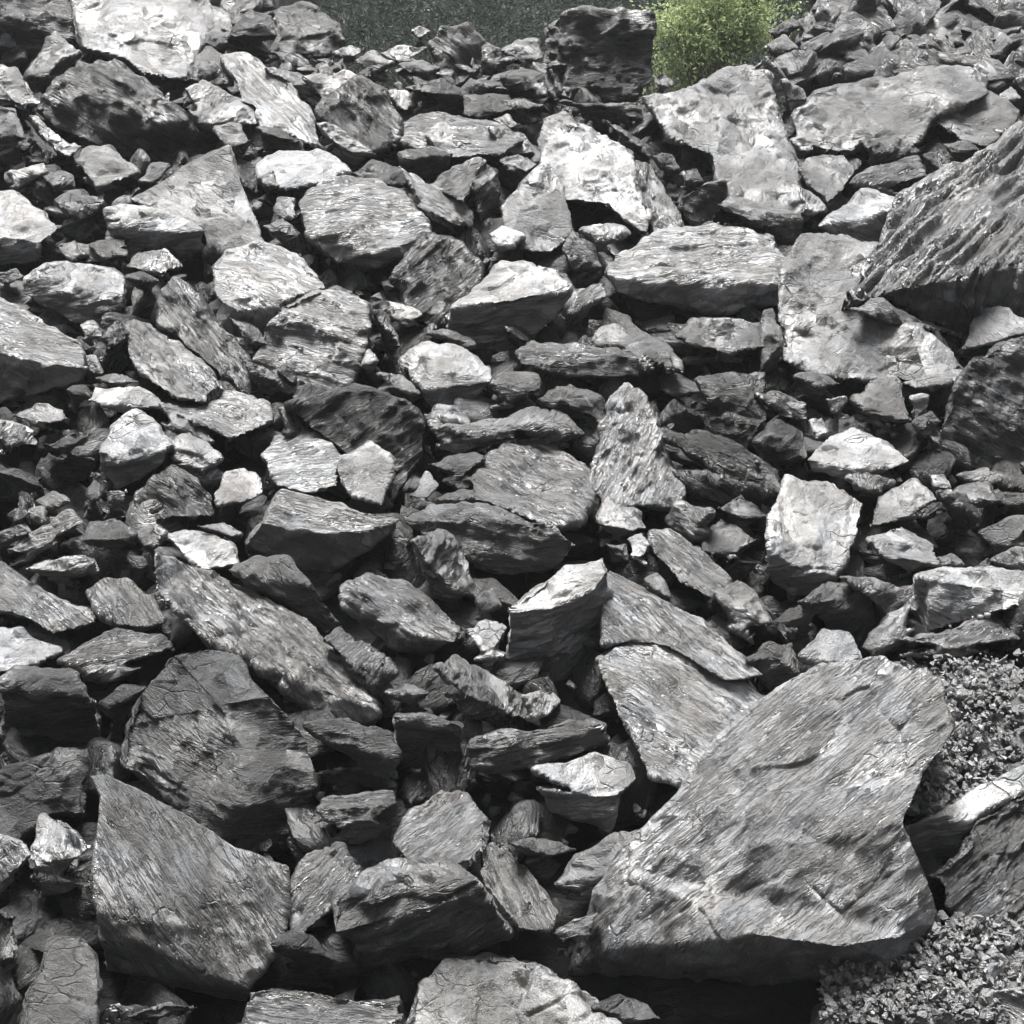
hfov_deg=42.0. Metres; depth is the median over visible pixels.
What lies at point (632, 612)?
rock
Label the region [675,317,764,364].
rock
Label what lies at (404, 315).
stone
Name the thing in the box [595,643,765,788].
boulder
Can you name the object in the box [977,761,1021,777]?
stone
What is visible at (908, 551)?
rock
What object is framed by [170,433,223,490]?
rock
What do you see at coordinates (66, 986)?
rock
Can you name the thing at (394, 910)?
boulder
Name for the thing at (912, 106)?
boulder
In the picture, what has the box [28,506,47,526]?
stone
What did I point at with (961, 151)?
stone
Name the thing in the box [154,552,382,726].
boulder
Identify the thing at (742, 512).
stone
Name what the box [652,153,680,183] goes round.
stone
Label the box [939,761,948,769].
stone
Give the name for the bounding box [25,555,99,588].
stone
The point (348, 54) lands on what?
stone
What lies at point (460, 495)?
stone
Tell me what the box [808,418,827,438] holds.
stone
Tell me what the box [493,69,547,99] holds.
stone
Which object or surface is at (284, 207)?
stone
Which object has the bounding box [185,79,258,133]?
rock
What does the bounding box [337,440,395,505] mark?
rock
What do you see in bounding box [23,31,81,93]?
stone
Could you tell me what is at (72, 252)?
stone
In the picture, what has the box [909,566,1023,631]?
rock
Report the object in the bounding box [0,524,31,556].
stone
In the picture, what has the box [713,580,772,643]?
stone
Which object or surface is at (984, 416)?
boulder
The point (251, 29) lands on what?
stone
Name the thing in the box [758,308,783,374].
stone
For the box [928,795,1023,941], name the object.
boulder
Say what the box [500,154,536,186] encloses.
stone
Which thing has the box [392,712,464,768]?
rock
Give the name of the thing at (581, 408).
rock
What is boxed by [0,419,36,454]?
stone
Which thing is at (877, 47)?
stone
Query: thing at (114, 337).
stone
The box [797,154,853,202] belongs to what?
rock
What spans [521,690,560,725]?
stone
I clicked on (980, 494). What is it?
stone
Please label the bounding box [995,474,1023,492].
stone
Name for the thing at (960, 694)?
rock
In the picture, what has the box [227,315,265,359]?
stone
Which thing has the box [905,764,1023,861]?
rock
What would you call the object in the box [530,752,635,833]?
rock
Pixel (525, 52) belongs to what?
stone
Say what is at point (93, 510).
stone
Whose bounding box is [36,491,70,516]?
stone
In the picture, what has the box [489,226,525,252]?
stone
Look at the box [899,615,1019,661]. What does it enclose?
rock
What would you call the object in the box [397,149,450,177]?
stone
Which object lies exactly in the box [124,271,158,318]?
stone
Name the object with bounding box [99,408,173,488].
rock
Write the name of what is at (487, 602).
stone
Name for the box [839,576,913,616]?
rock
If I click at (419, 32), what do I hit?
stone
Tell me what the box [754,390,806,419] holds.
stone
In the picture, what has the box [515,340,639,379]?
rock
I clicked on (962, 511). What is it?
stone
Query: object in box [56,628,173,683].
rock
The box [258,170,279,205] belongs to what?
stone
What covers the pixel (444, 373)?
rock
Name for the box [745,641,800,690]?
rock
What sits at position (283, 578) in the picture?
rock
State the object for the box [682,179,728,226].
rock
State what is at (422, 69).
stone
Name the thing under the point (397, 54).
stone
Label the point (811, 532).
rock
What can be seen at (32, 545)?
stone
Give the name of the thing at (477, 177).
rock
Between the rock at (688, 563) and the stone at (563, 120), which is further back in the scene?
the stone at (563, 120)
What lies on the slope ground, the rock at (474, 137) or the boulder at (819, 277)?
the boulder at (819, 277)
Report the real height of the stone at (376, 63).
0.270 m
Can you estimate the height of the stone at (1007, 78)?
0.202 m
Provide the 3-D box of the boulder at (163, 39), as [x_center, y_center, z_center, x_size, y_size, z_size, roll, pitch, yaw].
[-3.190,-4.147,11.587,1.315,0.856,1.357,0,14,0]
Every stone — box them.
[0,106,25,165]
[0,268,23,293]
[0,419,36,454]
[0,468,45,502]
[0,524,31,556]
[6,508,29,527]
[7,163,47,190]
[7,509,83,565]
[13,403,69,432]
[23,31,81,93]
[25,119,56,164]
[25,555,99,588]
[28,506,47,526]
[29,115,80,157]
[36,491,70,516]
[42,432,95,483]
[43,170,74,191]
[55,241,86,262]
[58,242,127,267]
[67,384,90,412]
[80,320,102,345]
[80,518,137,562]
[84,478,102,520]
[86,354,103,381]
[88,238,127,268]
[88,386,160,413]
[95,373,137,387]
[98,321,129,374]
[98,684,146,743]
[103,489,127,519]
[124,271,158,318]
[125,248,182,277]
[137,524,167,555]
[138,162,169,185]
[158,402,214,443]
[187,46,233,87]
[198,522,243,541]
[205,6,232,50]
[213,122,249,154]
[214,468,262,507]
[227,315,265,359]
[228,9,275,57]
[239,356,283,400]
[256,126,304,156]
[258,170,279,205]
[262,218,300,253]
[265,67,319,100]
[271,931,335,988]
[273,197,296,220]
[278,406,312,438]
[302,69,355,104]
[316,122,373,166]
[332,45,365,63]
[352,159,405,187]
[355,50,394,81]
[360,349,378,372]
[373,309,399,356]
[376,372,421,403]
[380,45,427,66]
[384,683,428,712]
[386,301,422,327]
[388,89,414,114]
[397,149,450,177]
[398,60,439,82]
[406,77,469,115]
[411,26,429,47]
[412,471,438,510]
[425,122,461,147]
[426,328,476,349]
[429,403,470,424]
[429,452,485,490]
[435,489,494,505]
[463,93,515,118]
[465,619,506,662]
[475,588,501,621]
[481,44,502,76]
[487,371,541,410]
[488,126,533,158]
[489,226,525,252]
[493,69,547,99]
[493,113,519,128]
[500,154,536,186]
[501,37,542,69]
[501,98,544,124]
[507,837,575,884]
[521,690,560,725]
[537,111,579,151]
[553,913,597,956]
[555,99,643,124]
[561,283,606,326]
[562,228,601,271]
[579,223,631,253]
[591,323,631,342]
[591,994,659,1023]
[595,496,645,543]
[602,119,654,159]
[606,543,628,561]
[627,532,649,565]
[644,573,671,599]
[652,73,674,93]
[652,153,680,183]
[680,169,703,191]
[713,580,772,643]
[717,494,766,540]
[752,419,806,474]
[753,56,803,110]
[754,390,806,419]
[754,457,780,505]
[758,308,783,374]
[764,34,799,57]
[768,18,798,38]
[772,605,818,640]
[780,78,806,109]
[790,136,812,158]
[793,371,838,401]
[799,49,817,61]
[799,187,827,216]
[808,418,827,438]
[824,1,847,12]
[826,396,847,417]
[844,472,895,496]
[847,297,962,345]
[849,155,926,196]
[858,135,920,165]
[863,14,895,26]
[869,44,884,51]
[902,369,962,390]
[909,393,929,417]
[911,411,940,448]
[915,664,939,676]
[923,152,940,173]
[926,14,964,45]
[929,474,951,491]
[929,980,938,991]
[936,489,979,537]
[936,553,964,567]
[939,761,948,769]
[943,140,979,161]
[944,910,964,929]
[950,721,982,760]
[951,958,973,971]
[954,481,997,507]
[956,467,1006,489]
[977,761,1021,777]
[986,546,1023,570]
[988,74,1015,82]
[991,492,1023,516]
[992,33,1023,55]
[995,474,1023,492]
[999,87,1020,104]
[999,734,1023,763]
[1007,693,1023,735]
[1014,75,1023,93]
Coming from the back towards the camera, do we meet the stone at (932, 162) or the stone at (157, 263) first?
the stone at (932, 162)
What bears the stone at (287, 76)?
on the slate rubble at (441, 771)
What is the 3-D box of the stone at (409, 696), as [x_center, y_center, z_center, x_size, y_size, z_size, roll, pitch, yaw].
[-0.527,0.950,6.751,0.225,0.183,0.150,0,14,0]
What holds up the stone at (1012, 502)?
on the slate rubble at (441, 771)
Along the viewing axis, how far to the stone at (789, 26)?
11.44 m
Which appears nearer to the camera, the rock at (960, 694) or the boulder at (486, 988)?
the boulder at (486, 988)
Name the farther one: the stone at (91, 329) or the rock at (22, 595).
the stone at (91, 329)
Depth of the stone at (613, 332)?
8.64 m
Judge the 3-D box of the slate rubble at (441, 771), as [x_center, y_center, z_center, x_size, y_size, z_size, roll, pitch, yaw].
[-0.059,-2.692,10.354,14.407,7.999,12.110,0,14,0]
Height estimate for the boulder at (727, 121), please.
1.240 m
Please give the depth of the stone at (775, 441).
7.94 m
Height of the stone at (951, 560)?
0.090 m
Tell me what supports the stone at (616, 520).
on the slate rubble at (441, 771)
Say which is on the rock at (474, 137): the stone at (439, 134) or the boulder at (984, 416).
the stone at (439, 134)
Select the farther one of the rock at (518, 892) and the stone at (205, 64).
the stone at (205, 64)
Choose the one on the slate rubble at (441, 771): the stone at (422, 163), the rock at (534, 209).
the rock at (534, 209)
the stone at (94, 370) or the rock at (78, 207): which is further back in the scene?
the rock at (78, 207)
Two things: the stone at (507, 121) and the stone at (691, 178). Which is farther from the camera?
the stone at (507, 121)
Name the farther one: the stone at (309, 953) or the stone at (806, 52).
the stone at (806, 52)
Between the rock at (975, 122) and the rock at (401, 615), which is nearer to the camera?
the rock at (401, 615)
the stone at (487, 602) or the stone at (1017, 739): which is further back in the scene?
the stone at (487, 602)
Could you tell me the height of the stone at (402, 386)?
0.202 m
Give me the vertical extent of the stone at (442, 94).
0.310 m
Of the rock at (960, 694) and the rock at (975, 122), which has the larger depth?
the rock at (975, 122)
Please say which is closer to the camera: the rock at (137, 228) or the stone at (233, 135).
the rock at (137, 228)
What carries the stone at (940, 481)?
on the slate rubble at (441, 771)
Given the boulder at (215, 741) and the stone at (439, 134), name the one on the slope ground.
the boulder at (215, 741)
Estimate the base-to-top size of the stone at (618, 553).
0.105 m
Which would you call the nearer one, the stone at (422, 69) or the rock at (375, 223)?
the rock at (375, 223)
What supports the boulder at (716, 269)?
on the slope ground
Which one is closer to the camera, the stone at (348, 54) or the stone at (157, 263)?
the stone at (157, 263)
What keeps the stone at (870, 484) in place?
on the slate rubble at (441, 771)
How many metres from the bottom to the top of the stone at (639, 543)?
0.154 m
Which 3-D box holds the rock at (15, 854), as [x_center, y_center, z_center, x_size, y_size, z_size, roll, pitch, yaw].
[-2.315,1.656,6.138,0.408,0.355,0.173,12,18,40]
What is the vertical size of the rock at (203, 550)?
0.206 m
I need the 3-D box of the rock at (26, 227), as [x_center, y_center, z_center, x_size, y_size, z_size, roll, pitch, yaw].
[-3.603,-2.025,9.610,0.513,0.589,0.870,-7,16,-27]
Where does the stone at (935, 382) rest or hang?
on the boulder at (984, 416)
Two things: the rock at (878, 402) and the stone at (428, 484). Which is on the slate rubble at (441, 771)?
the rock at (878, 402)
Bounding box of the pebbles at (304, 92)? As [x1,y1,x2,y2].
[0,6,1023,976]
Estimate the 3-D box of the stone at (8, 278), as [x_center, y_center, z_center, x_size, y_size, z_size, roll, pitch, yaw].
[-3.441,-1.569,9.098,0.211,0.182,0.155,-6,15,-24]
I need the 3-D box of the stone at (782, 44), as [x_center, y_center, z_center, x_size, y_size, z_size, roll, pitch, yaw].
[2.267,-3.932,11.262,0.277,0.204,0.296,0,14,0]
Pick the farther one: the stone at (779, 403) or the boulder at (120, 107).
the boulder at (120, 107)
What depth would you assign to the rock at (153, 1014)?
5.60 m
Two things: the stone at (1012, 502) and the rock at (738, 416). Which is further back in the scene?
the rock at (738, 416)
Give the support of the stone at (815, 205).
on the slate rubble at (441, 771)
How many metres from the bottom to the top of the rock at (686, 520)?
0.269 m
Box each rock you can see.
[0,0,81,64]
[0,65,39,114]
[0,190,56,264]
[0,297,87,401]
[0,561,95,633]
[0,625,62,672]
[0,664,102,750]
[0,747,88,840]
[0,834,30,892]
[0,912,21,997]
[20,934,102,1023]
[22,261,126,324]
[29,813,90,898]
[53,189,104,242]
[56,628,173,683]
[75,144,140,192]
[85,577,166,631]
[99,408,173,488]
[102,204,203,262]
[124,319,223,402]
[125,1002,196,1023]
[130,145,263,252]
[133,464,213,519]
[154,276,255,394]
[166,390,273,441]
[167,530,239,569]
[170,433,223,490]
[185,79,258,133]
[211,240,324,350]
[220,52,323,150]
[229,554,339,634]
[242,988,404,1023]
[245,489,398,572]
[255,148,351,191]
[260,429,339,493]
[269,1,345,74]
[284,383,429,502]
[288,841,361,931]
[298,175,431,268]
[302,718,401,789]
[314,75,403,156]
[316,790,396,845]
[323,626,399,699]
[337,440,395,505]
[338,572,461,656]
[389,231,484,328]
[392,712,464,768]
[392,790,490,869]
[398,341,491,407]
[399,166,473,234]
[400,111,523,157]
[404,501,574,574]
[410,528,477,612]
[424,414,515,453]
[427,21,506,80]
[430,406,583,449]
[432,157,500,222]
[432,654,526,728]
[446,260,573,356]
[466,718,609,773]
[470,438,595,531]
[480,842,558,933]
[500,163,573,252]
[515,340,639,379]
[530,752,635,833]
[538,384,604,429]
[539,123,651,234]
[554,830,637,900]
[588,382,685,511]
[593,308,683,380]
[599,571,762,681]
[635,160,683,234]
[647,528,732,599]
[661,429,781,506]
[664,500,715,543]
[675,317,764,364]
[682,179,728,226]
[694,371,766,449]
[701,519,758,579]
[717,194,803,245]
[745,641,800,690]
[764,474,862,595]
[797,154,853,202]
[797,582,874,634]
[797,628,861,671]
[808,427,908,477]
[818,188,894,241]
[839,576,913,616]
[850,377,911,437]
[861,595,917,656]
[866,527,940,579]
[869,478,936,526]
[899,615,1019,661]
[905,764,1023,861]
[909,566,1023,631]
[936,90,1019,147]
[954,669,1006,700]
[962,306,1023,350]
[973,987,1023,1023]
[977,515,1023,555]
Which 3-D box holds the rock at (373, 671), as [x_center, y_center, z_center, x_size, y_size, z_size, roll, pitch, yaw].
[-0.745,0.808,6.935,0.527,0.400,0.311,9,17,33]
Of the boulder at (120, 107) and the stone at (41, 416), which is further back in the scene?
the boulder at (120, 107)
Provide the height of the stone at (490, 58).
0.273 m
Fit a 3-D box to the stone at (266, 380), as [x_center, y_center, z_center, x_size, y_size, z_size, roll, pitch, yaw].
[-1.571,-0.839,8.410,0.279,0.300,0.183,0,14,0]
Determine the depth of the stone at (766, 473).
7.71 m
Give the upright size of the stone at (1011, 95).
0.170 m
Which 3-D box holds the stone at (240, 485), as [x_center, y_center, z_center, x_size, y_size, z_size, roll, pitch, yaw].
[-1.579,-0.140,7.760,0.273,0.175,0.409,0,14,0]
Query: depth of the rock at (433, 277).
9.00 m
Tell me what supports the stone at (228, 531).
on the rock at (203, 550)
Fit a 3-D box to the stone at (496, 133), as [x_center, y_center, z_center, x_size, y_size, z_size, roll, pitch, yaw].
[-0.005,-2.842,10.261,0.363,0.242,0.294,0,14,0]
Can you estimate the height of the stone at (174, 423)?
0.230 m
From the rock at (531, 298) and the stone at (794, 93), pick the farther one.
the stone at (794, 93)
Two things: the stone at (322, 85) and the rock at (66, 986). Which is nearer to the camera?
the rock at (66, 986)
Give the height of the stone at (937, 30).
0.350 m
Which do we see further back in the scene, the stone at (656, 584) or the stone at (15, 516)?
the stone at (15, 516)
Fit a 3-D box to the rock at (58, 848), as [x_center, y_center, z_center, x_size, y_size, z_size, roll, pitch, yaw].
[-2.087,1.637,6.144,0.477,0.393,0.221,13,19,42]
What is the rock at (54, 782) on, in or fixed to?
on the slate rubble at (441, 771)
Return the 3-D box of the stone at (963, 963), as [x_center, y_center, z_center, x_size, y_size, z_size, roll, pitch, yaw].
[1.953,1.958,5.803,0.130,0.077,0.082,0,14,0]
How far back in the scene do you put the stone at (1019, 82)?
10.81 m
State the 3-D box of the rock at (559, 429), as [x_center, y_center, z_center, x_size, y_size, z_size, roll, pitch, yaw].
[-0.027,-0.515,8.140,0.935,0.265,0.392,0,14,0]
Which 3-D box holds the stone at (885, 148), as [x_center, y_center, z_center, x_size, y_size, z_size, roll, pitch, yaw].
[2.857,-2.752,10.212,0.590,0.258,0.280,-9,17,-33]
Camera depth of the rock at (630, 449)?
7.87 m
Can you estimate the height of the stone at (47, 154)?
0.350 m
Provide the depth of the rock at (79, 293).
8.90 m
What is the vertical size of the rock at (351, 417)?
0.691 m
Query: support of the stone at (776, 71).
on the slate rubble at (441, 771)
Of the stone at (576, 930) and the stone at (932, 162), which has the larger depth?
the stone at (932, 162)
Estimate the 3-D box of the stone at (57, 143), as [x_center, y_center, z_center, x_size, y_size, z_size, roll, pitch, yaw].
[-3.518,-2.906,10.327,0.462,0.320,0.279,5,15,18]
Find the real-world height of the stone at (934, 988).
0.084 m
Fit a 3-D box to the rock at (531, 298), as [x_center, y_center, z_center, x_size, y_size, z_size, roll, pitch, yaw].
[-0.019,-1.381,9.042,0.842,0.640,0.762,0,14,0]
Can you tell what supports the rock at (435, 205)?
on the slate rubble at (441, 771)
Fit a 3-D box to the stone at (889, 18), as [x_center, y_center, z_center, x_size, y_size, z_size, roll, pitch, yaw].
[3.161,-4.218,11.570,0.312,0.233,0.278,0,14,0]
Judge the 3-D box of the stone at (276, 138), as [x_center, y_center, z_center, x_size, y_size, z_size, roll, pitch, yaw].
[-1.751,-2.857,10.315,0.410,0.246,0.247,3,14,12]
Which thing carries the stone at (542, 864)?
on the rock at (518, 892)
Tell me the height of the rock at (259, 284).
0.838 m
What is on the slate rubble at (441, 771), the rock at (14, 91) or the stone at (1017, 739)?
the rock at (14, 91)
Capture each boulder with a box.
[36,58,204,162]
[71,0,213,81]
[90,774,290,1000]
[120,650,320,856]
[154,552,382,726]
[252,289,372,394]
[330,857,513,992]
[405,952,621,1023]
[502,558,614,680]
[542,5,657,103]
[568,655,954,985]
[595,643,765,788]
[604,223,784,316]
[642,64,809,222]
[778,233,959,383]
[791,65,988,157]
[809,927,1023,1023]
[841,116,1023,345]
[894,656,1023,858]
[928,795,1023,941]
[934,336,1023,473]
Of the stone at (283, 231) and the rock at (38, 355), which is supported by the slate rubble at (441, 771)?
the stone at (283, 231)
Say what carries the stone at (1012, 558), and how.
on the rock at (949, 596)
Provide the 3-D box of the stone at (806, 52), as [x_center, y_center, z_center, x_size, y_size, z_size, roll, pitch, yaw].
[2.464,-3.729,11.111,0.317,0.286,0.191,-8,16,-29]
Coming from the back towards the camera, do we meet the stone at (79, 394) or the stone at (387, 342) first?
the stone at (387, 342)
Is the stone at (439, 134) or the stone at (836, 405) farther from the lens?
the stone at (439, 134)
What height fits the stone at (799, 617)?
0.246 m
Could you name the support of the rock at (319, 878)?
on the slate rubble at (441, 771)
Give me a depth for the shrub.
13.12 m
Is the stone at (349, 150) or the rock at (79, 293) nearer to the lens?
the rock at (79, 293)
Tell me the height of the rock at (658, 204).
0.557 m
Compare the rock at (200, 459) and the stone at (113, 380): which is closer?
the rock at (200, 459)
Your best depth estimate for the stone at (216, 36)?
11.41 m
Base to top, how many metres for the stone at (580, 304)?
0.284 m
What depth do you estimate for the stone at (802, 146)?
10.20 m
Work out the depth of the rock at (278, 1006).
5.62 m
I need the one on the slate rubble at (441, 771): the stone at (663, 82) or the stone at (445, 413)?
the stone at (663, 82)
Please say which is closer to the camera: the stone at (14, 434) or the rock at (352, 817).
the rock at (352, 817)
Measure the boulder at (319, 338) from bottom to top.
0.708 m
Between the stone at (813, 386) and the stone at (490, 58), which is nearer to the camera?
the stone at (813, 386)
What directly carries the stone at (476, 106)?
on the rock at (474, 137)
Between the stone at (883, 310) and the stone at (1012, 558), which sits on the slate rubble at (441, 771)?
the stone at (883, 310)
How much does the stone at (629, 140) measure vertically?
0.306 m
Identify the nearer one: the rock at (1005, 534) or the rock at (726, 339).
the rock at (1005, 534)
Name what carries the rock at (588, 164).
on the slope ground
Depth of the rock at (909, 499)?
7.62 m
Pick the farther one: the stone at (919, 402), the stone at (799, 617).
the stone at (919, 402)
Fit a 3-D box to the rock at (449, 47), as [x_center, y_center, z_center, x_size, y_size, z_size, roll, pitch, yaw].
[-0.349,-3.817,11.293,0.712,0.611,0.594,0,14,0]
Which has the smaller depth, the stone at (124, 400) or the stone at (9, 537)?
the stone at (9, 537)
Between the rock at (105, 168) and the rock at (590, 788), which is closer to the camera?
the rock at (590, 788)
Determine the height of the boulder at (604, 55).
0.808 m
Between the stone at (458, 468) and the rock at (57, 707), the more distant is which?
the stone at (458, 468)
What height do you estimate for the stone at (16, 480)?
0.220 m
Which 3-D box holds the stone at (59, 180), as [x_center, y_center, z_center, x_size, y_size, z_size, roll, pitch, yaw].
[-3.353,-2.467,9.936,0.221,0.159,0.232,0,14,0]
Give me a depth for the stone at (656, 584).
7.20 m
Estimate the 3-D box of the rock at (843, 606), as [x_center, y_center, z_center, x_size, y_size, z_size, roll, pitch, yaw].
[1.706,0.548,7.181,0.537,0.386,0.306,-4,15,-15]
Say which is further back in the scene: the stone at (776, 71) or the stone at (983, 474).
the stone at (776, 71)
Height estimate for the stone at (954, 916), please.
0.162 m
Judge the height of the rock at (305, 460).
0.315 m
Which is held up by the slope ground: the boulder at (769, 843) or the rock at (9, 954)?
the boulder at (769, 843)
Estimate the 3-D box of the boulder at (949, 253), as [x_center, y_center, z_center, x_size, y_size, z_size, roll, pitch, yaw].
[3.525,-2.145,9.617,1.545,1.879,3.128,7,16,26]
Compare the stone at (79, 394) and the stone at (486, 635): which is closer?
the stone at (486, 635)
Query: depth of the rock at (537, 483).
7.71 m
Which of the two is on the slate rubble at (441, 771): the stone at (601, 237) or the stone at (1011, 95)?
the stone at (601, 237)
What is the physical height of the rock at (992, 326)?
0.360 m
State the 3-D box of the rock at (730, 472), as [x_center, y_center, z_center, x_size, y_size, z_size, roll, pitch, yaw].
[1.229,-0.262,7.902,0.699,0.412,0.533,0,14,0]
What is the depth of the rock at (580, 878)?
6.05 m
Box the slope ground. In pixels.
[0,0,1023,1023]
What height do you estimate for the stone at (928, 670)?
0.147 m
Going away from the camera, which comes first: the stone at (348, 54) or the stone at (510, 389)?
the stone at (510, 389)
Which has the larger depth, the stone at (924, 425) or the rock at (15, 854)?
the stone at (924, 425)
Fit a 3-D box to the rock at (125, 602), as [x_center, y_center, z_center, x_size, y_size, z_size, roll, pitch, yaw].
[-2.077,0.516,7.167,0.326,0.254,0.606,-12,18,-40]
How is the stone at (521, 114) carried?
on the slate rubble at (441, 771)
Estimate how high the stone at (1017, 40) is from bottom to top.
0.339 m
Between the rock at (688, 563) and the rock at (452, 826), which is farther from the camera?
the rock at (688, 563)
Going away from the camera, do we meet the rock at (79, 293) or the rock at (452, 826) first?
the rock at (452, 826)
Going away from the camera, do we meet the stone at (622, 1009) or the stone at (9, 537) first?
the stone at (622, 1009)
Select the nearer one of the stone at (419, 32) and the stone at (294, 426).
the stone at (294, 426)
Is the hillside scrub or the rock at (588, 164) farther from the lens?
the hillside scrub
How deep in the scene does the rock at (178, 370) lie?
8.40 m
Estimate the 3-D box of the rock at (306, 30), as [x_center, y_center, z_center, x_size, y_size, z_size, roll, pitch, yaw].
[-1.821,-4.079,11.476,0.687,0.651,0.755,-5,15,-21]
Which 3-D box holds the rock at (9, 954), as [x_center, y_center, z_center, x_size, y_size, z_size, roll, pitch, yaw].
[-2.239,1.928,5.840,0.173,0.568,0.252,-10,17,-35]
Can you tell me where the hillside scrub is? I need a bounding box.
[303,0,811,140]
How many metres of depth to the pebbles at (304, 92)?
8.44 m
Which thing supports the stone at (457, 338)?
on the rock at (444, 373)
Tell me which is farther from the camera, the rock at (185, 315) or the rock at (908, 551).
the rock at (185, 315)
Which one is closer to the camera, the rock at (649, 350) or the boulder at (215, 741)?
the boulder at (215, 741)
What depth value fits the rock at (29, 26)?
11.49 m
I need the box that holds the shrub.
[630,0,808,102]
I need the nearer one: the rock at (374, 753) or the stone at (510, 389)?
the rock at (374, 753)
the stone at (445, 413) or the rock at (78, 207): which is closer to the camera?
the stone at (445, 413)
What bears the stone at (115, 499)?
on the slate rubble at (441, 771)
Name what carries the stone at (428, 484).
on the rock at (494, 539)
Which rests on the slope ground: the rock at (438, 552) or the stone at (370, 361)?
the rock at (438, 552)
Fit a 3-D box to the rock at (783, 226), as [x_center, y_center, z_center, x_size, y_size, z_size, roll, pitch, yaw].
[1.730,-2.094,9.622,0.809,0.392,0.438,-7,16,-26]
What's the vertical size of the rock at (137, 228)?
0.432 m
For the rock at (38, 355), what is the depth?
8.39 m
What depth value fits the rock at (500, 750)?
6.50 m
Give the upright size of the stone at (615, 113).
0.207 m
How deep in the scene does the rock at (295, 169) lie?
9.94 m
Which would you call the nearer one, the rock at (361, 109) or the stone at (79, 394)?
the stone at (79, 394)
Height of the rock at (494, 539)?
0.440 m
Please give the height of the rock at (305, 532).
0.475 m
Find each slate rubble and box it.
[0,0,1023,1005]
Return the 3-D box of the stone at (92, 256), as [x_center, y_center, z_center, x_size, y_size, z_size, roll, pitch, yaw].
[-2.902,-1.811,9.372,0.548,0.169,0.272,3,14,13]
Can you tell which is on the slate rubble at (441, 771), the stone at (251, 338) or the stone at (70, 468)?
the stone at (70, 468)
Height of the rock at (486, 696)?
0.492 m
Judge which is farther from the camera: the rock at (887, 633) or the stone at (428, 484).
the stone at (428, 484)
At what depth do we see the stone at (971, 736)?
6.51 m
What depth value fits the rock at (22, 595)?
7.10 m
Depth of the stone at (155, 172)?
9.93 m
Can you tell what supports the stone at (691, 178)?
on the slate rubble at (441, 771)
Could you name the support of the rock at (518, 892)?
on the slope ground
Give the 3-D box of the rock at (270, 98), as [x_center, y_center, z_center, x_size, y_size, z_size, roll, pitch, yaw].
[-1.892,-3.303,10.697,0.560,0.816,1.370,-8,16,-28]
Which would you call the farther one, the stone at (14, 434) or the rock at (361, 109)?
the rock at (361, 109)
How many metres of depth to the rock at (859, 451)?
7.84 m
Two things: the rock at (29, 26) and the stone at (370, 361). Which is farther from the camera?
the rock at (29, 26)
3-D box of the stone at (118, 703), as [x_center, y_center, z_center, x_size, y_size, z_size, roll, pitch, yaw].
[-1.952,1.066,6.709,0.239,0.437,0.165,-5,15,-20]
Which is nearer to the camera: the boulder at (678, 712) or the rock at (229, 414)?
the boulder at (678, 712)
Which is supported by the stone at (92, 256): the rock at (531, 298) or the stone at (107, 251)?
the stone at (107, 251)
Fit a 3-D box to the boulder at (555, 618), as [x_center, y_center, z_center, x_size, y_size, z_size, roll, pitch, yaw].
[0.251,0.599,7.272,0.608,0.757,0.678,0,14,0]
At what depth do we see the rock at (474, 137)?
10.24 m
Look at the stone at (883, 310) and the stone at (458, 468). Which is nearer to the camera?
the stone at (458, 468)
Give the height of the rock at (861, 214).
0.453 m
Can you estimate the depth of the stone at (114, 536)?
7.44 m
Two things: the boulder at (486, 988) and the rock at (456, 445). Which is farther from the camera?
the rock at (456, 445)
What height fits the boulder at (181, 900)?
1.062 m
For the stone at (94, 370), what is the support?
on the rock at (38, 355)
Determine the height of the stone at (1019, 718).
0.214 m
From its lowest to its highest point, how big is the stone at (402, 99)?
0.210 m

